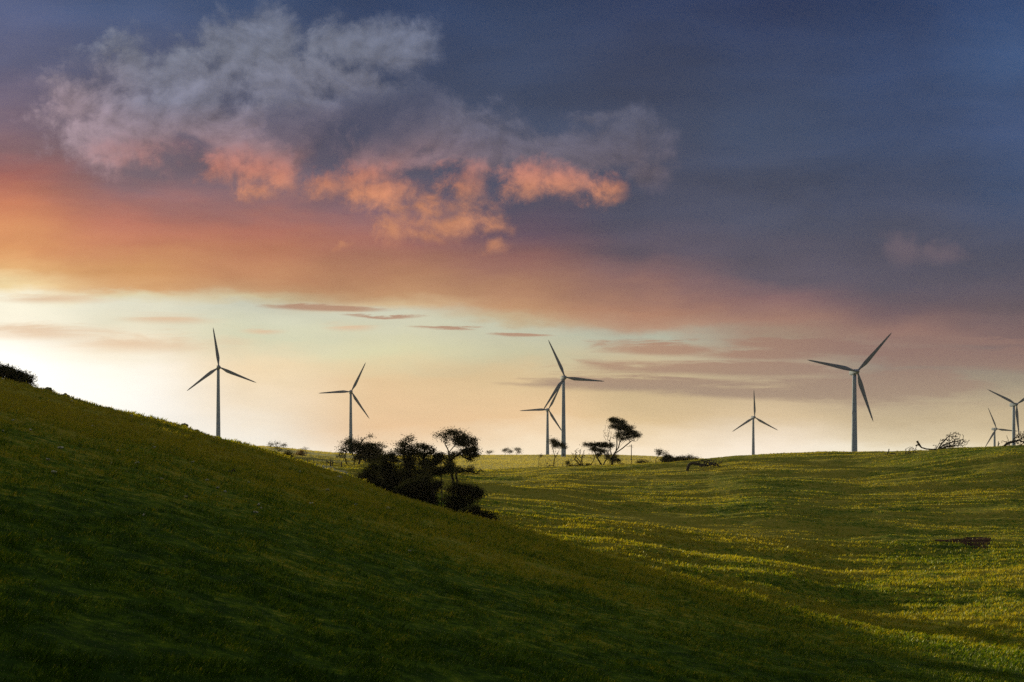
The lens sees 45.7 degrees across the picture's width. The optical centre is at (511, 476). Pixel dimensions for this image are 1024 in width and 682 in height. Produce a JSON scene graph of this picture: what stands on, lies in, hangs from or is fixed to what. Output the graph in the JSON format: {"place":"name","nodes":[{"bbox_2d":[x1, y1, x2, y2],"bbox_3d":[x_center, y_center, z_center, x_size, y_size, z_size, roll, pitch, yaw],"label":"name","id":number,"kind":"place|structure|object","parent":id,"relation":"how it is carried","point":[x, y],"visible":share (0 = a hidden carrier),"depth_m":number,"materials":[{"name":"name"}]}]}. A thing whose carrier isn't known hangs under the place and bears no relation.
{"place":"outdoors","nodes":[
{"label":"outdoors","id":0,"kind":"place"},
{"bbox_2d":[316,464,351,476],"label":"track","id":1,"kind":"structure","parent":0,"point":[334,469],"depth_m":201.06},
{"bbox_2d":[0,380,1023,681],"bbox_3d":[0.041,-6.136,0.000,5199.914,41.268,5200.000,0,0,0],"label":"ground","id":2,"kind":"structure","parent":0,"point":[76,632],"depth_m":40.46,"materials":[{"name":"green plant"}]},
{"bbox_2d":[0,361,37,385],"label":"windswept tree","id":3,"kind":"object","parent":2,"relation":"on","point":[7,371],"visible":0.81,"depth_m":136.50,"materials":[{"name":"green plant"}]},
{"bbox_2d":[187,328,255,435],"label":"wind turbine","id":4,"kind":"object","parent":2,"relation":"on","point":[218,368],"visible":0.96,"depth_m":979.18,"materials":[{"name":"paint"}]},
{"bbox_2d":[266,441,287,451],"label":"spindly tree","id":5,"kind":"object","parent":2,"relation":"on","point":[283,445],"visible":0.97,"depth_m":214.91,"materials":[{"name":"green plant"}]},
{"bbox_2d":[282,448,295,457],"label":"tree","id":6,"kind":"object","parent":2,"relation":"on","point":[287,452],"visible":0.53,"depth_m":204.86,"materials":[{"name":"green plant"}]},
{"bbox_2d":[294,448,308,455],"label":"round bush","id":7,"kind":"object","parent":2,"relation":"on","point":[300,453],"visible":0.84,"depth_m":299.81,"materials":[{"name":"green plant"}]},
{"bbox_2d":[322,364,368,452],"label":"wind turbine","id":8,"kind":"object","parent":2,"relation":"on","point":[350,405],"visible":0.95,"depth_m":1190.06,"materials":[{"name":"paint"}]},
{"bbox_2d":[334,434,386,463],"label":"dome tree","id":9,"kind":"object","parent":2,"relation":"on","point":[364,450],"visible":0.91,"depth_m":235.47,"materials":[{"name":"green plant"}]},
{"bbox_2d":[358,433,375,441],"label":"dead tree","id":10,"kind":"object","parent":2,"relation":"on","point":[368,436],"visible":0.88,"depth_m":243.93,"materials":[{"name":"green plant"}]},
{"bbox_2d":[350,458,390,490],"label":"shrub","id":11,"kind":"object","parent":2,"relation":"on","point":[373,478],"visible":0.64,"depth_m":138.67,"materials":[{"name":"green plant"}]},
{"bbox_2d":[374,441,388,460],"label":"leaning tree","id":12,"kind":"object","parent":2,"relation":"on","point":[381,445],"visible":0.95,"depth_m":229.79,"materials":[{"name":"green plant"}]},
{"bbox_2d":[375,448,412,492],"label":"dense shrub","id":13,"kind":"object","parent":2,"relation":"on","point":[391,474],"visible":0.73,"depth_m":140.59,"materials":[{"name":"green plant"}]},
{"bbox_2d":[390,433,426,496],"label":"tufted tree","id":14,"kind":"object","parent":2,"relation":"on","point":[408,452],"visible":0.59,"depth_m":142.73,"materials":[{"name":"green plant"}]},
{"bbox_2d":[386,473,444,506],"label":"gully shrub","id":15,"kind":"object","parent":2,"relation":"on","point":[414,488],"visible":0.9,"depth_m":125.47,"materials":[{"name":"green plant"}]},
{"bbox_2d":[411,441,439,489],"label":"round crowned tree","id":16,"kind":"object","parent":2,"relation":"on","point":[423,454],"visible":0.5,"depth_m":146.70,"materials":[{"name":"green plant"}]},
{"bbox_2d":[430,480,442,503],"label":"dead sapling","id":17,"kind":"object","parent":2,"relation":"on","point":[434,489],"visible":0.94,"depth_m":123.95,"materials":[{"name":"brown wood"}]},
{"bbox_2d":[422,447,457,507],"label":"leafy shrub","id":18,"kind":"object","parent":2,"relation":"on","point":[445,468],"visible":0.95,"depth_m":137.69,"materials":[{"name":"green plant"}]},
{"bbox_2d":[432,426,483,494],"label":"umbrella tree","id":19,"kind":"object","parent":2,"relation":"on","point":[468,451],"visible":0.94,"depth_m":149.79,"materials":[{"name":"green plant"}]},
{"bbox_2d":[439,479,489,512],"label":"spreading bush","id":20,"kind":"object","parent":2,"relation":"on","point":[476,493],"visible":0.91,"depth_m":118.68,"materials":[{"name":"green plant"}]},
{"bbox_2d":[451,464,485,513],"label":"branchy tree","id":21,"kind":"object","parent":2,"relation":"on","point":[469,470],"visible":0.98,"depth_m":127.93,"materials":[{"name":"green plant"}]},
{"bbox_2d":[456,504,499,520],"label":"creeping bush","id":22,"kind":"object","parent":2,"relation":"on","point":[479,511],"visible":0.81,"depth_m":113.71,"materials":[{"name":"green plant"}]},
{"bbox_2d":[256,445,703,469],"bbox_3d":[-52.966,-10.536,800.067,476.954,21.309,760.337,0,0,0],"label":"slope grass","id":23,"kind":"structure","parent":2,"relation":"on","point":[513,461],"depth_m":752.18,"materials":[{"name":"green plant"}]},
{"bbox_2d":[502,448,513,453],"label":"tree","id":24,"kind":"object","parent":2,"relation":"on","point":[509,451],"visible":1,"depth_m":1020.06,"materials":[{"name":"green plant"}]},
{"bbox_2d":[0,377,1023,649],"bbox_3d":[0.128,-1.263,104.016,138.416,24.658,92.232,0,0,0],"label":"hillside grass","id":25,"kind":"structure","parent":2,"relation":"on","point":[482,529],"depth_m":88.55,"materials":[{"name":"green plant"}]},
{"bbox_2d":[514,446,523,454],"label":"tree","id":26,"kind":"object","parent":2,"relation":"on","point":[517,449],"visible":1,"depth_m":999.10,"materials":[{"name":"green plant"}]},
{"bbox_2d":[520,386,560,454],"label":"wind turbine","id":27,"kind":"object","parent":2,"relation":"on","point":[547,410],"visible":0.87,"depth_m":1319.16,"materials":[{"name":"paint"}]},
{"bbox_2d":[539,435,567,466],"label":"lollipop tree","id":28,"kind":"object","parent":2,"relation":"on","point":[558,444],"visible":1,"depth_m":297.91,"materials":[{"name":"green plant"}]},
{"bbox_2d":[543,340,602,456],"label":"wind turbine","id":29,"kind":"object","parent":2,"relation":"on","point":[563,425],"visible":0.99,"depth_m":948.40,"materials":[{"name":"paint"}]},
{"bbox_2d":[568,449,584,465],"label":"bare tree","id":30,"kind":"object","parent":2,"relation":"on","point":[581,461],"visible":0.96,"depth_m":301.90,"materials":[{"name":"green plant"}]},
{"bbox_2d":[563,459,596,465],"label":"bush","id":31,"kind":"object","parent":2,"relation":"on","point":[570,464],"visible":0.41,"depth_m":302.93,"materials":[{"name":"green plant"}]},
{"bbox_2d":[579,441,615,464],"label":"flat topped tree","id":32,"kind":"object","parent":2,"relation":"on","point":[597,447],"visible":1,"depth_m":302.73,"materials":[{"name":"green plant"}]},
{"bbox_2d":[603,416,642,464],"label":"fan shaped tree","id":33,"kind":"object","parent":2,"relation":"on","point":[626,432],"visible":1,"depth_m":299.55,"materials":[{"name":"green plant"}]},
{"bbox_2d":[247,444,1023,599],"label":"slope grass","id":34,"kind":"structure","parent":2,"relation":"on","point":[730,498],"depth_m":189.24,"materials":[{"name":"green plant"}]},
{"bbox_2d":[634,459,652,463],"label":"arched tree","id":35,"kind":"object","parent":2,"relation":"on","point":[639,461],"visible":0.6,"depth_m":419.94,"materials":[{"name":"green plant"}]},
{"bbox_2d":[654,447,680,462],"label":"ragged tree","id":36,"kind":"object","parent":2,"relation":"on","point":[667,458],"visible":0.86,"depth_m":300.64,"materials":[{"name":"green plant"}]},
{"bbox_2d":[678,453,697,460],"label":"cushion bush","id":37,"kind":"object","parent":2,"relation":"on","point":[688,457],"visible":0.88,"depth_m":300.93,"materials":[{"name":"green plant"}]},
{"bbox_2d":[686,459,721,470],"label":"fallen tree","id":38,"kind":"object","parent":2,"relation":"on","point":[704,464],"visible":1,"depth_m":250.75,"materials":[{"name":"brown wood"}]},
{"bbox_2d":[732,394,776,454],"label":"wind turbine","id":39,"kind":"object","parent":2,"relation":"on","point":[753,434],"visible":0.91,"depth_m":1411.72,"materials":[{"name":"paint"}]},
{"bbox_2d":[809,333,890,451],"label":"wind turbine","id":40,"kind":"object","parent":2,"relation":"on","point":[853,372],"visible":0.93,"depth_m":738.05,"materials":[{"name":"paint"}]},
{"bbox_2d":[898,446,918,453],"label":"fallen branch","id":41,"kind":"object","parent":2,"relation":"on","point":[909,452],"visible":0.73,"depth_m":263.94,"materials":[{"name":"brown wood"}]},
{"bbox_2d":[915,441,935,449],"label":"fallen log","id":42,"kind":"object","parent":2,"relation":"on","point":[919,445],"visible":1,"depth_m":265.88,"materials":[{"name":"brown wood"}]},
{"bbox_2d":[933,432,969,448],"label":"uprooted tree","id":43,"kind":"object","parent":2,"relation":"on","point":[950,444],"visible":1,"depth_m":266.87,"materials":[{"name":"brown wood"}]},
{"bbox_2d":[936,537,992,548],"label":"soil bank","id":44,"kind":"structure","parent":2,"relation":"on","point":[983,541],"depth_m":151.87,"materials":[{"name":"brown soil"}]},
{"bbox_2d":[985,408,1011,446],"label":"wind turbine","id":45,"kind":"object","parent":2,"relation":"on","point":[994,434],"visible":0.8,"depth_m":1639.34,"materials":[{"name":"paint"}]},
{"bbox_2d":[989,390,1023,444],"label":"wind turbine","id":46,"kind":"object","parent":2,"relation":"on","point":[1012,404],"visible":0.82,"depth_m":1121.93,"materials":[{"name":"paint"}]},
{"bbox_2d":[1002,431,1023,446],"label":"toppled tree","id":47,"kind":"object","parent":2,"relation":"on","point":[1013,440],"visible":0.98,"depth_m":261.84,"materials":[{"name":"brown wood"}]},
{"bbox_2d":[0,0,1023,458],"label":"sky","id":48,"kind":"structure","parent":0,"point":[695,204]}
]}

